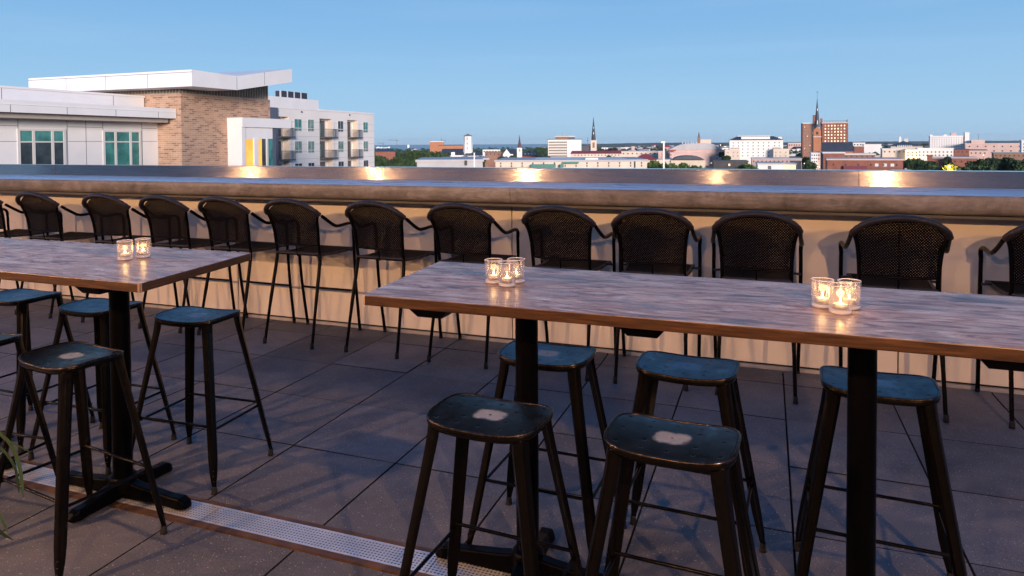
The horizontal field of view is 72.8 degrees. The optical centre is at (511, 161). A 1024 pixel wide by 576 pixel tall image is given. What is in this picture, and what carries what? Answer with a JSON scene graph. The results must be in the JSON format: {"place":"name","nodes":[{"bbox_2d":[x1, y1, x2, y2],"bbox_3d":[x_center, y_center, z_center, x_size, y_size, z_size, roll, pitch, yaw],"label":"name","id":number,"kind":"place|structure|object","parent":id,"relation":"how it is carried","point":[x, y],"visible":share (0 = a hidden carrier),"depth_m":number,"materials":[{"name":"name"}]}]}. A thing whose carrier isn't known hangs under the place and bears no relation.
{"place":"outdoors","nodes":[
{"label":"outdoors","id":0,"kind":"place"},
{"bbox_2d":[0,430,29,539],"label":"grass plant","id":1,"kind":"object","parent":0,"point":[13,450],"depth_m":1.29,"materials":[{"name":"plant"}]},
{"bbox_2d":[0,85,176,164],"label":"hotel wing","id":2,"kind":"structure","parent":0,"point":[45,126],"depth_m":38.36,"materials":[{"name":"paint"}]},
{"bbox_2d":[17,129,66,163],"bbox_3d":[-24.800,0.001,36.717,0.050,3.470,2.607,0,2,20],"label":"window","id":3,"kind":"structure","parent":2,"relation":"in","point":[34,146],"depth_m":36.65,"materials":[{"name":"teal glass"}]},
{"bbox_2d":[102,130,141,164],"bbox_3d":[-23.120,-0.133,41.268,0.050,3.470,2.604,0,2,20],"label":"window","id":4,"kind":"structure","parent":2,"relation":"in","point":[120,147],"depth_m":41.19,"materials":[{"name":"teal glass"}]},
{"bbox_2d":[28,69,291,165],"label":"brick stair tower","id":5,"kind":"structure","parent":0,"point":[222,118],"depth_m":44.72,"materials":[{"name":"brown brick"}]},
{"bbox_2d":[268,90,373,165],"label":"apartment block","id":6,"kind":"structure","parent":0,"point":[314,135],"depth_m":101.70,"materials":[{"name":"paint"}]},
{"bbox_2d":[294,119,301,130],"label":"window","id":7,"kind":"structure","parent":6,"relation":"in","point":[297,122],"depth_m":97.26,"materials":[{"name":"teal glass"}]},
{"bbox_2d":[294,141,301,152],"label":"window","id":8,"kind":"structure","parent":6,"relation":"in","point":[297,144],"depth_m":97.28,"materials":[{"name":"teal glass"}]},
{"bbox_2d":[307,119,313,131],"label":"window","id":9,"kind":"structure","parent":6,"relation":"in","point":[310,122],"depth_m":99.81,"materials":[{"name":"teal glass"}]},
{"bbox_2d":[308,141,313,152],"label":"window","id":10,"kind":"structure","parent":6,"relation":"in","point":[310,143],"depth_m":99.94,"materials":[{"name":"grey glass"}]},
{"bbox_2d":[319,120,324,136],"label":"balcony door","id":11,"kind":"structure","parent":6,"relation":"in","point":[322,123],"depth_m":104.14,"materials":[{"name":"glass"}]},
{"bbox_2d":[320,141,324,157],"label":"balcony door","id":12,"kind":"structure","parent":6,"relation":"in","point":[322,143],"depth_m":104.16,"materials":[{"name":"glass"}]},
{"bbox_2d":[374,144,547,149],"bbox_3d":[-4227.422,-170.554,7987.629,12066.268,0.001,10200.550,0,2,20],"label":"sea","id":13,"kind":"structure","parent":0,"point":[481,146],"depth_m":4943.63,"materials":[{"name":"blue liquid"}]},
{"bbox_2d":[441,134,482,156],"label":"white tower church","id":14,"kind":"structure","parent":0,"point":[467,150],"depth_m":523.06,"materials":[{"name":"stone"}]},
{"bbox_2d":[0,298,1023,575],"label":"deck paving","id":15,"kind":"structure","parent":0,"point":[348,432],"depth_m":3.44,"materials":[{"name":"tile"}]},
{"bbox_2d":[0,333,55,476],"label":"bar stool","id":16,"kind":"object","parent":15,"relation":"on","point":[10,338],"visible":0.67,"depth_m":3.05,"materials":[{"name":"black metal"}]},
{"bbox_2d":[0,200,56,298],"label":"wicker bar chair","id":17,"kind":"object","parent":15,"relation":"on","point":[7,233],"visible":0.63,"depth_m":6.95,"materials":[{"name":"black wicker"}]},
{"bbox_2d":[0,288,95,452],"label":"bar stool","id":18,"kind":"object","parent":15,"relation":"on","point":[21,299],"visible":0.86,"depth_m":3.77,"materials":[{"name":"black metal"}]},
{"bbox_2d":[14,191,108,318],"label":"wicker bar chair","id":19,"kind":"object","parent":15,"relation":"on","point":[50,211],"visible":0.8,"depth_m":6.51,"materials":[{"name":"black wicker"}]},
{"bbox_2d":[0,341,167,575],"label":"bar stool","id":20,"kind":"object","parent":15,"relation":"on","point":[68,363],"visible":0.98,"depth_m":2.71,"materials":[{"name":"black metal"}]},
{"bbox_2d":[28,298,176,474],"bbox_3d":[-2.126,1.115,3.611,0.538,0.767,0.437,0,2,18],"label":"bar stool","id":21,"kind":"object","parent":15,"relation":"on","point":[96,310],"visible":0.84,"depth_m":3.52,"materials":[{"name":"black metal"}]},
{"bbox_2d":[0,238,250,522],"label":"bar table","id":22,"kind":"object","parent":15,"relation":"on","point":[93,268],"visible":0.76,"depth_m":3.09,"materials":[{"name":"brown wood"}]},
{"bbox_2d":[116,239,132,260],"bbox_3d":[-1.747,0.398,3.134,0.068,0.087,0.068,0,2,20],"label":"candle glass","id":23,"kind":"object","parent":22,"relation":"on","point":[125,258],"visible":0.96,"depth_m":3.11,"materials":[{"name":"white"}]},
{"bbox_2d":[81,193,178,322],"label":"wicker bar chair","id":24,"kind":"object","parent":15,"relation":"on","point":[95,211],"visible":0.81,"depth_m":6.20,"materials":[{"name":"black wicker"}]},
{"bbox_2d":[138,195,235,332],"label":"wicker bar chair","id":25,"kind":"object","parent":15,"relation":"on","point":[177,226],"visible":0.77,"depth_m":5.99,"materials":[{"name":"black wicker"}]},
{"bbox_2d":[133,306,273,495],"bbox_3d":[-1.534,1.117,3.409,0.538,0.767,0.437,0,2,17],"label":"bar stool","id":26,"kind":"object","parent":15,"relation":"on","point":[191,318],"visible":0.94,"depth_m":3.32,"materials":[{"name":"black metal"}]},
{"bbox_2d":[197,196,295,334],"bbox_3d":[-2.296,0.854,5.951,0.588,1.164,0.651,0,2,22],"label":"wicker bar chair","id":27,"kind":"object","parent":15,"relation":"on","point":[233,215],"visible":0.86,"depth_m":5.76,"materials":[{"name":"black wicker"}]},
{"bbox_2d":[3,458,510,575],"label":"drain channel","id":28,"kind":"object","parent":15,"relation":"on","point":[382,559],"visible":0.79,"depth_m":2.83,"materials":[{"name":"silver metal"}]},
{"bbox_2d":[263,198,361,348],"bbox_3d":[-1.661,0.856,5.708,0.588,1.164,0.651,0,2,21],"label":"wicker bar chair","id":29,"kind":"object","parent":15,"relation":"on","point":[303,224],"visible":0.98,"depth_m":5.53,"materials":[{"name":"black wicker"}]},
{"bbox_2d":[344,200,442,358],"bbox_3d":[-0.950,0.859,5.455,0.588,1.164,0.651,0,2,23],"label":"wicker bar chair","id":30,"kind":"object","parent":15,"relation":"on","point":[393,250],"visible":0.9,"depth_m":5.27,"materials":[{"name":"black wicker"}]},
{"bbox_2d":[427,203,519,368],"bbox_3d":[-0.292,0.861,5.216,0.588,1.164,0.651,0,2,22],"label":"wicker bar chair","id":31,"kind":"object","parent":15,"relation":"on","point":[470,236],"visible":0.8,"depth_m":5.02,"materials":[{"name":"black wicker"}]},
{"bbox_2d":[399,393,583,575],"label":"bar stool","id":32,"kind":"object","parent":15,"relation":"on","point":[463,418],"visible":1,"depth_m":2.09,"materials":[{"name":"black metal"}]},
{"bbox_2d":[0,190,1023,394],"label":"parapet wall","id":33,"kind":"structure","parent":15,"relation":"on","point":[824,233],"depth_m":5.49,"materials":[{"name":"concrete"}]},
{"bbox_2d":[0,174,1023,216],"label":"bar counter","id":34,"kind":"object","parent":33,"relation":"on","point":[960,201],"visible":1,"depth_m":5.08,"materials":[{"name":"concrete"}]},
{"bbox_2d":[0,164,1023,188],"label":"steel coping","id":35,"kind":"object","parent":34,"relation":"attached to","point":[928,178],"visible":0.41,"depth_m":5.77,"materials":[{"name":"silver metal"}]},
{"bbox_2d":[466,340,626,552],"bbox_3d":[0.142,1.125,2.753,0.538,0.767,0.437,0,2,22],"label":"bar stool","id":36,"kind":"object","parent":15,"relation":"on","point":[572,361],"visible":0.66,"depth_m":2.66,"materials":[{"name":"black metal"}]},
{"bbox_2d":[521,205,615,381],"bbox_3d":[0.399,0.864,4.952,0.588,1.164,0.651,0,2,23],"label":"wicker bar chair","id":37,"kind":"object","parent":15,"relation":"on","point":[548,256],"visible":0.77,"depth_m":4.75,"materials":[{"name":"black wicker"}]},
{"bbox_2d":[611,208,701,390],"bbox_3d":[0.982,0.866,4.750,0.588,1.164,0.651,0,2,19],"label":"wicker bar chair","id":38,"kind":"object","parent":15,"relation":"on","point":[644,265],"visible":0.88,"depth_m":4.55,"materials":[{"name":"black wicker"}]},
{"bbox_2d":[584,412,759,575],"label":"bar stool","id":39,"kind":"object","parent":15,"relation":"on","point":[630,439],"visible":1,"depth_m":1.91,"materials":[{"name":"black metal"}]},
{"bbox_2d":[603,351,766,575],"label":"bar stool","id":40,"kind":"object","parent":15,"relation":"on","point":[653,368],"visible":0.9,"depth_m":2.58,"materials":[{"name":"black metal"}]},
{"bbox_2d":[363,261,1023,575],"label":"bar table","id":41,"kind":"object","parent":15,"relation":"on","point":[987,331],"visible":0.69,"depth_m":2.17,"materials":[{"name":"brown wood"}]},
{"bbox_2d":[484,258,502,283],"bbox_3d":[-0.068,0.403,2.568,0.068,0.087,0.068,0,2,20],"label":"candle glass","id":42,"kind":"object","parent":41,"relation":"on","point":[487,281],"visible":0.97,"depth_m":2.55,"materials":[{"name":"white"}]},
{"bbox_2d":[498,260,515,286],"bbox_3d":[-0.018,0.404,2.510,0.068,0.087,0.068,0,2,20],"label":"candle glass","id":43,"kind":"object","parent":41,"relation":"on","point":[512,284],"visible":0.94,"depth_m":2.49,"materials":[{"name":"white"}]},
{"bbox_2d":[507,257,524,282],"bbox_3d":[0.016,0.402,2.578,0.068,0.087,0.068,0,2,20],"label":"candle glass","id":44,"kind":"object","parent":41,"relation":"on","point":[521,280],"visible":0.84,"depth_m":2.56,"materials":[{"name":"clear"}]},
{"bbox_2d":[811,277,833,308],"bbox_3d":[0.967,0.408,2.162,0.068,0.087,0.068,0,2,20],"label":"candle glass","id":45,"kind":"object","parent":41,"relation":"on","point":[821,306],"visible":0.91,"depth_m":2.14,"materials":[{"name":"white"}]},
{"bbox_2d":[816,293,828,303],"bbox_3d":[0.967,0.424,2.163,0.038,0.030,0.038,0,2,8],"label":"tea light","id":46,"kind":"object","parent":45,"relation":"in","point":[822,299],"visible":1,"depth_m":2.15,"materials":[{"name":"wax"}]},
{"bbox_2d":[828,282,852,314],"bbox_3d":[0.986,0.410,2.084,0.068,0.087,0.068,0,2,20],"label":"candle glass","id":47,"kind":"object","parent":41,"relation":"on","point":[832,310],"visible":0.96,"depth_m":2.06,"materials":[{"name":"white"}]},
{"bbox_2d":[833,299,847,309],"bbox_3d":[0.986,0.426,2.084,0.038,0.030,0.038,0,2,23],"label":"tea light","id":48,"kind":"object","parent":47,"relation":"in","point":[840,305],"visible":1,"depth_m":2.07,"materials":[{"name":"wax"}]},
{"bbox_2d":[837,278,861,309],"bbox_3d":[1.040,0.408,2.143,0.068,0.087,0.068,0,2,20],"label":"candle glass","id":49,"kind":"object","parent":41,"relation":"on","point":[856,307],"visible":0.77,"depth_m":2.12,"materials":[{"name":"white"}]},
{"bbox_2d":[842,295,855,305],"bbox_3d":[1.040,0.424,2.143,0.038,0.030,0.038,1,2,39],"label":"tea light","id":50,"kind":"object","parent":49,"relation":"in","point":[848,300],"visible":0.96,"depth_m":2.13,"materials":[{"name":"wax"}]},
{"bbox_2d":[711,210,803,404],"bbox_3d":[1.591,0.869,4.523,0.588,1.164,0.651,0,2,20],"label":"wicker bar chair","id":51,"kind":"object","parent":15,"relation":"on","point":[731,269],"visible":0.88,"depth_m":4.32,"materials":[{"name":"black wicker"}]},
{"bbox_2d":[793,365,967,575],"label":"bar stool","id":52,"kind":"object","parent":15,"relation":"on","point":[921,394],"visible":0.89,"depth_m":2.32,"materials":[{"name":"black metal"}]},
{"bbox_2d":[839,215,953,422],"bbox_3d":[2.329,0.872,4.236,0.588,1.164,0.651,0,2,21],"label":"wicker bar chair","id":53,"kind":"object","parent":15,"relation":"on","point":[907,228],"visible":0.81,"depth_m":4.03,"materials":[{"name":"black wicker"}]},
{"bbox_2d":[975,224,1023,428],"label":"wicker bar chair","id":54,"kind":"object","parent":15,"relation":"on","point":[1013,285],"visible":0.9,"depth_m":3.88,"materials":[{"name":"black wicker"}]},
{"bbox_2d":[0,0,1023,144],"label":"sky","id":55,"kind":"structure","parent":0,"point":[490,71],"materials":[{"name":"blue"}]},
{"bbox_2d":[581,116,596,150],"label":"tall spire church","id":56,"kind":"structure","parent":0,"point":[593,139],"depth_m":561.14,"materials":[{"name":"stone"}]},
{"bbox_2d":[570,151,621,156],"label":"red roofed terrace","id":57,"kind":"structure","parent":0,"point":[594,153],"depth_m":480.69,"materials":[{"name":"metal"}]},
{"bbox_2d":[374,144,883,168],"bbox_3d":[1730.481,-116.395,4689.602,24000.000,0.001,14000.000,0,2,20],"label":"ground","id":58,"kind":"structure","parent":0,"point":[709,167],"depth_m":3582.84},
{"bbox_2d":[374,155,388,165],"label":"broadleaf tree","id":59,"kind":"object","parent":58,"relation":"on","point":[378,159],"visible":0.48,"depth_m":297.50,"materials":[{"name":"green plant"}]},
{"bbox_2d":[375,149,395,159],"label":"brick hall","id":60,"kind":"structure","parent":58,"relation":"on","point":[389,154],"depth_m":620.66,"materials":[{"name":"brick"}]},
{"bbox_2d":[396,151,415,160],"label":"broadleaf tree","id":61,"kind":"object","parent":58,"relation":"on","point":[408,155],"visible":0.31,"depth_m":328.82,"materials":[{"name":"green plant"}]},
{"bbox_2d":[401,159,416,166],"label":"broadleaf tree","id":62,"kind":"object","parent":58,"relation":"on","point":[408,163],"visible":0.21,"depth_m":227.87,"materials":[{"name":"green plant"}]},
{"bbox_2d":[413,150,427,158],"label":"broadleaf tree","id":63,"kind":"object","parent":58,"relation":"on","point":[418,154],"visible":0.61,"depth_m":357.53,"materials":[{"name":"green plant"}]},
{"bbox_2d":[430,141,462,152],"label":"brown block","id":64,"kind":"structure","parent":58,"relation":"on","point":[438,146],"depth_m":900.44,"materials":[{"name":"orange brick"}]},
{"bbox_2d":[415,156,488,166],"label":"flat roofed hall","id":65,"kind":"structure","parent":58,"relation":"on","point":[446,161],"depth_m":150.11,"materials":[{"name":"concrete"}]},
{"bbox_2d":[485,151,503,166],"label":"brown warehouse","id":66,"kind":"structure","parent":58,"relation":"on","point":[492,156],"depth_m":620.13,"materials":[{"name":"brick"}]},
{"bbox_2d":[503,149,515,156],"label":"gabled chapel","id":67,"kind":"structure","parent":58,"relation":"on","point":[508,152],"depth_m":603.13,"materials":[{"name":"paint"}]},
{"bbox_2d":[515,134,538,156],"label":"spire church","id":68,"kind":"structure","parent":58,"relation":"on","point":[520,153],"depth_m":639.60,"materials":[{"name":"stone"}]},
{"bbox_2d":[547,135,580,156],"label":"office block","id":69,"kind":"structure","parent":58,"relation":"on","point":[562,145],"depth_m":560.12,"materials":[{"name":"white concrete"}]},
{"bbox_2d":[494,157,647,167],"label":"flat roofed store","id":70,"kind":"structure","parent":58,"relation":"on","point":[580,162],"depth_m":190.12,"materials":[{"name":"white paint"}]},
{"bbox_2d":[374,145,886,159],"bbox_3d":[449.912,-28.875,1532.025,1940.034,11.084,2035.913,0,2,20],"label":"tree canopy","id":71,"kind":"object","parent":58,"relation":"on","point":[398,151],"visible":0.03,"depth_m":1388.54,"materials":[{"name":"green plant"}]},
{"bbox_2d":[621,151,657,158],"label":"beige roofs block","id":72,"kind":"structure","parent":58,"relation":"on","point":[654,154],"depth_m":700.68,"materials":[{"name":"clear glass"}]},
{"bbox_2d":[670,155,704,167],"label":"arched shed","id":73,"kind":"structure","parent":58,"relation":"on","point":[690,160],"depth_m":399.12,"materials":[{"name":"stone"}]},
{"bbox_2d":[658,142,721,165],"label":"pink hall","id":74,"kind":"structure","parent":58,"relation":"on","point":[708,153],"depth_m":637.44,"materials":[{"name":"paint"}]},
{"bbox_2d":[712,160,748,168],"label":"dark shed","id":75,"kind":"structure","parent":58,"relation":"on","point":[724,164],"depth_m":330.66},
{"bbox_2d":[725,136,788,163],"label":"white hotel","id":76,"kind":"structure","parent":58,"relation":"on","point":[744,147],"depth_m":599.25,"materials":[{"name":"stone"}]},
{"bbox_2d":[755,162,783,168],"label":"white shop","id":77,"kind":"structure","parent":58,"relation":"on","point":[769,165],"depth_m":260.27,"materials":[{"name":"paint"}]},
{"bbox_2d":[751,157,801,168],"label":"building","id":78,"kind":"structure","parent":58,"relation":"on","point":[771,159],"depth_m":421.33,"materials":[{"name":"pink paint"}]},
{"bbox_2d":[783,163,796,168],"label":"lit yellow shop","id":79,"kind":"structure","parent":58,"relation":"on","point":[789,165],"depth_m":280.05},
{"bbox_2d":[801,115,815,158],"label":"tan slab block","id":80,"kind":"structure","parent":58,"relation":"on","point":[806,138],"depth_m":661.31,"materials":[{"name":"brick"}]},
{"bbox_2d":[803,160,817,169],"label":"broadleaf tree","id":81,"kind":"object","parent":58,"relation":"on","point":[808,164],"visible":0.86,"depth_m":328.32,"materials":[{"name":"green plant"}]},
{"bbox_2d":[820,118,848,141],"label":"red brick hotel","id":82,"kind":"structure","parent":58,"relation":"on","point":[832,131],"depth_m":640.39,"materials":[{"name":"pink brick"}]},
{"bbox_2d":[853,146,863,152],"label":"brick box","id":83,"kind":"object","parent":58,"relation":"on","point":[858,149],"visible":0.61,"depth_m":700.28,"materials":[{"name":"brick"}]},
{"bbox_2d":[845,153,875,156],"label":"brick store","id":84,"kind":"structure","parent":58,"relation":"on","point":[860,154],"depth_m":340.68,"materials":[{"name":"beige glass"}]},
{"bbox_2d":[825,157,906,169],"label":"brick front building","id":85,"kind":"structure","parent":58,"relation":"on","point":[863,163],"depth_m":240.45,"materials":[{"name":"brick"}]},
{"bbox_2d":[862,144,880,156],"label":"white flat block","id":86,"kind":"structure","parent":58,"relation":"on","point":[870,148],"depth_m":799.92,"materials":[{"name":"paint"}]},
{"bbox_2d":[888,141,923,148],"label":"pyramid roofed arena","id":87,"kind":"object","parent":58,"relation":"on","point":[904,144],"visible":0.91,"depth_m":904.94,"materials":[{"name":"stone"}]},
{"bbox_2d":[904,149,918,159],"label":"building","id":88,"kind":"structure","parent":58,"relation":"on","point":[912,153],"depth_m":420.07,"materials":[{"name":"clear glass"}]},
{"bbox_2d":[904,158,923,169],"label":"broadleaf tree","id":89,"kind":"object","parent":58,"relation":"on","point":[909,163],"visible":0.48,"depth_m":277.99,"materials":[{"name":"green plant"}]},
{"bbox_2d":[915,161,937,169],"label":"broadleaf tree","id":90,"kind":"object","parent":58,"relation":"on","point":[921,166],"visible":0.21,"depth_m":229.46,"materials":[{"name":"green plant"}]},
{"bbox_2d":[929,132,968,148],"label":"white slab tower","id":91,"kind":"structure","parent":58,"relation":"on","point":[953,140],"depth_m":759.43,"materials":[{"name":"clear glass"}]},
{"bbox_2d":[936,162,961,170],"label":"broadleaf tree","id":92,"kind":"object","parent":58,"relation":"on","point":[952,167],"visible":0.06,"depth_m":158.53,"materials":[{"name":"yellow plant"}]},
{"bbox_2d":[953,149,969,156],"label":"dark brick terrace","id":93,"kind":"structure","parent":58,"relation":"on","point":[960,152],"depth_m":424.83,"materials":[{"name":"brick"}]},
{"bbox_2d":[958,164,982,170],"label":"broadleaf tree","id":94,"kind":"object","parent":58,"relation":"on","point":[968,167],"visible":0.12,"depth_m":199.33,"materials":[{"name":"green plant"}]},
{"bbox_2d":[965,158,994,169],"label":"broadleaf tree","id":95,"kind":"object","parent":58,"relation":"on","point":[980,162],"visible":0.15,"depth_m":238.94,"materials":[{"name":"green plant"}]},
{"bbox_2d":[971,165,1004,170],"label":"broadleaf tree","id":96,"kind":"object","parent":58,"relation":"on","point":[987,168],"visible":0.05,"depth_m":189.95,"materials":[{"name":"green plant"}]},
{"bbox_2d":[963,143,1019,157],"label":"pink institution","id":97,"kind":"structure","parent":58,"relation":"on","point":[1002,147],"depth_m":719.97,"materials":[{"name":"paint"}]},
{"bbox_2d":[985,157,1004,170],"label":"broadleaf tree","id":98,"kind":"object","parent":58,"relation":"on","point":[997,163],"visible":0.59,"depth_m":247.54,"materials":[{"name":"green plant"}]},
{"bbox_2d":[998,156,1014,170],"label":"broadleaf tree","id":99,"kind":"object","parent":58,"relation":"on","point":[1006,160],"visible":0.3,"depth_m":248.48,"materials":[{"name":"green plant"}]},
{"bbox_2d":[991,152,1023,160],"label":"green roofed row","id":100,"kind":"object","parent":58,"relation":"on","point":[1015,155],"visible":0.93,"depth_m":381.27,"materials":[{"name":"orange brick"}]},
{"bbox_2d":[1007,160,1023,170],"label":"broadleaf tree","id":101,"kind":"object","parent":58,"relation":"on","point":[1019,166],"visible":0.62,"depth_m":238.70,"materials":[{"name":"green plant"}]},
{"bbox_2d":[638,154,656,162],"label":"red gabled building","id":102,"kind":"structure","parent":0,"point":[649,157],"depth_m":382.73,"materials":[{"name":"metal"}]},
{"bbox_2d":[597,141,1019,145],"bbox_3d":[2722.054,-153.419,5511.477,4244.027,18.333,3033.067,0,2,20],"label":"hills","id":103,"kind":"structure","parent":0,"point":[868,142],"depth_m":5002.17,"materials":[{"name":"plant"}]},
{"bbox_2d":[809,152,817,169],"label":"blue white house","id":104,"kind":"structure","parent":0,"point":[813,157],"depth_m":420.03,"materials":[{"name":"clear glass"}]},
{"bbox_2d":[820,152,844,169],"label":"brick warehouse","id":105,"kind":"structure","parent":0,"point":[823,155],"depth_m":331.18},
{"bbox_2d":[813,100,853,152],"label":"dark spired church","id":106,"kind":"structure","parent":0,"point":[845,147],"depth_m":562.20,"materials":[{"name":"orange brick"}]},
{"bbox_2d":[880,148,906,160],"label":"cream terrace","id":107,"kind":"structure","parent":0,"point":[894,152],"depth_m":430.29,"materials":[{"name":"beige glass"}]},
{"bbox_2d":[915,148,953,160],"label":"white terrace","id":108,"kind":"structure","parent":0,"point":[936,152],"depth_m":430.21,"materials":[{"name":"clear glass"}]},
{"bbox_2d":[932,157,943,166],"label":"brick roof house","id":109,"kind":"structure","parent":0,"point":[939,160],"depth_m":299.75,"materials":[{"name":"brick"}]},
{"bbox_2d":[948,156,978,166],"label":"long pale roof house","id":110,"kind":"structure","parent":0,"point":[960,161],"depth_m":290.62,"materials":[{"name":"brown brick"}]},
{"bbox_2d":[969,149,986,158],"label":"glazed corner building","id":111,"kind":"structure","parent":0,"point":[979,153],"depth_m":430.20,"materials":[{"name":"pink paint"}]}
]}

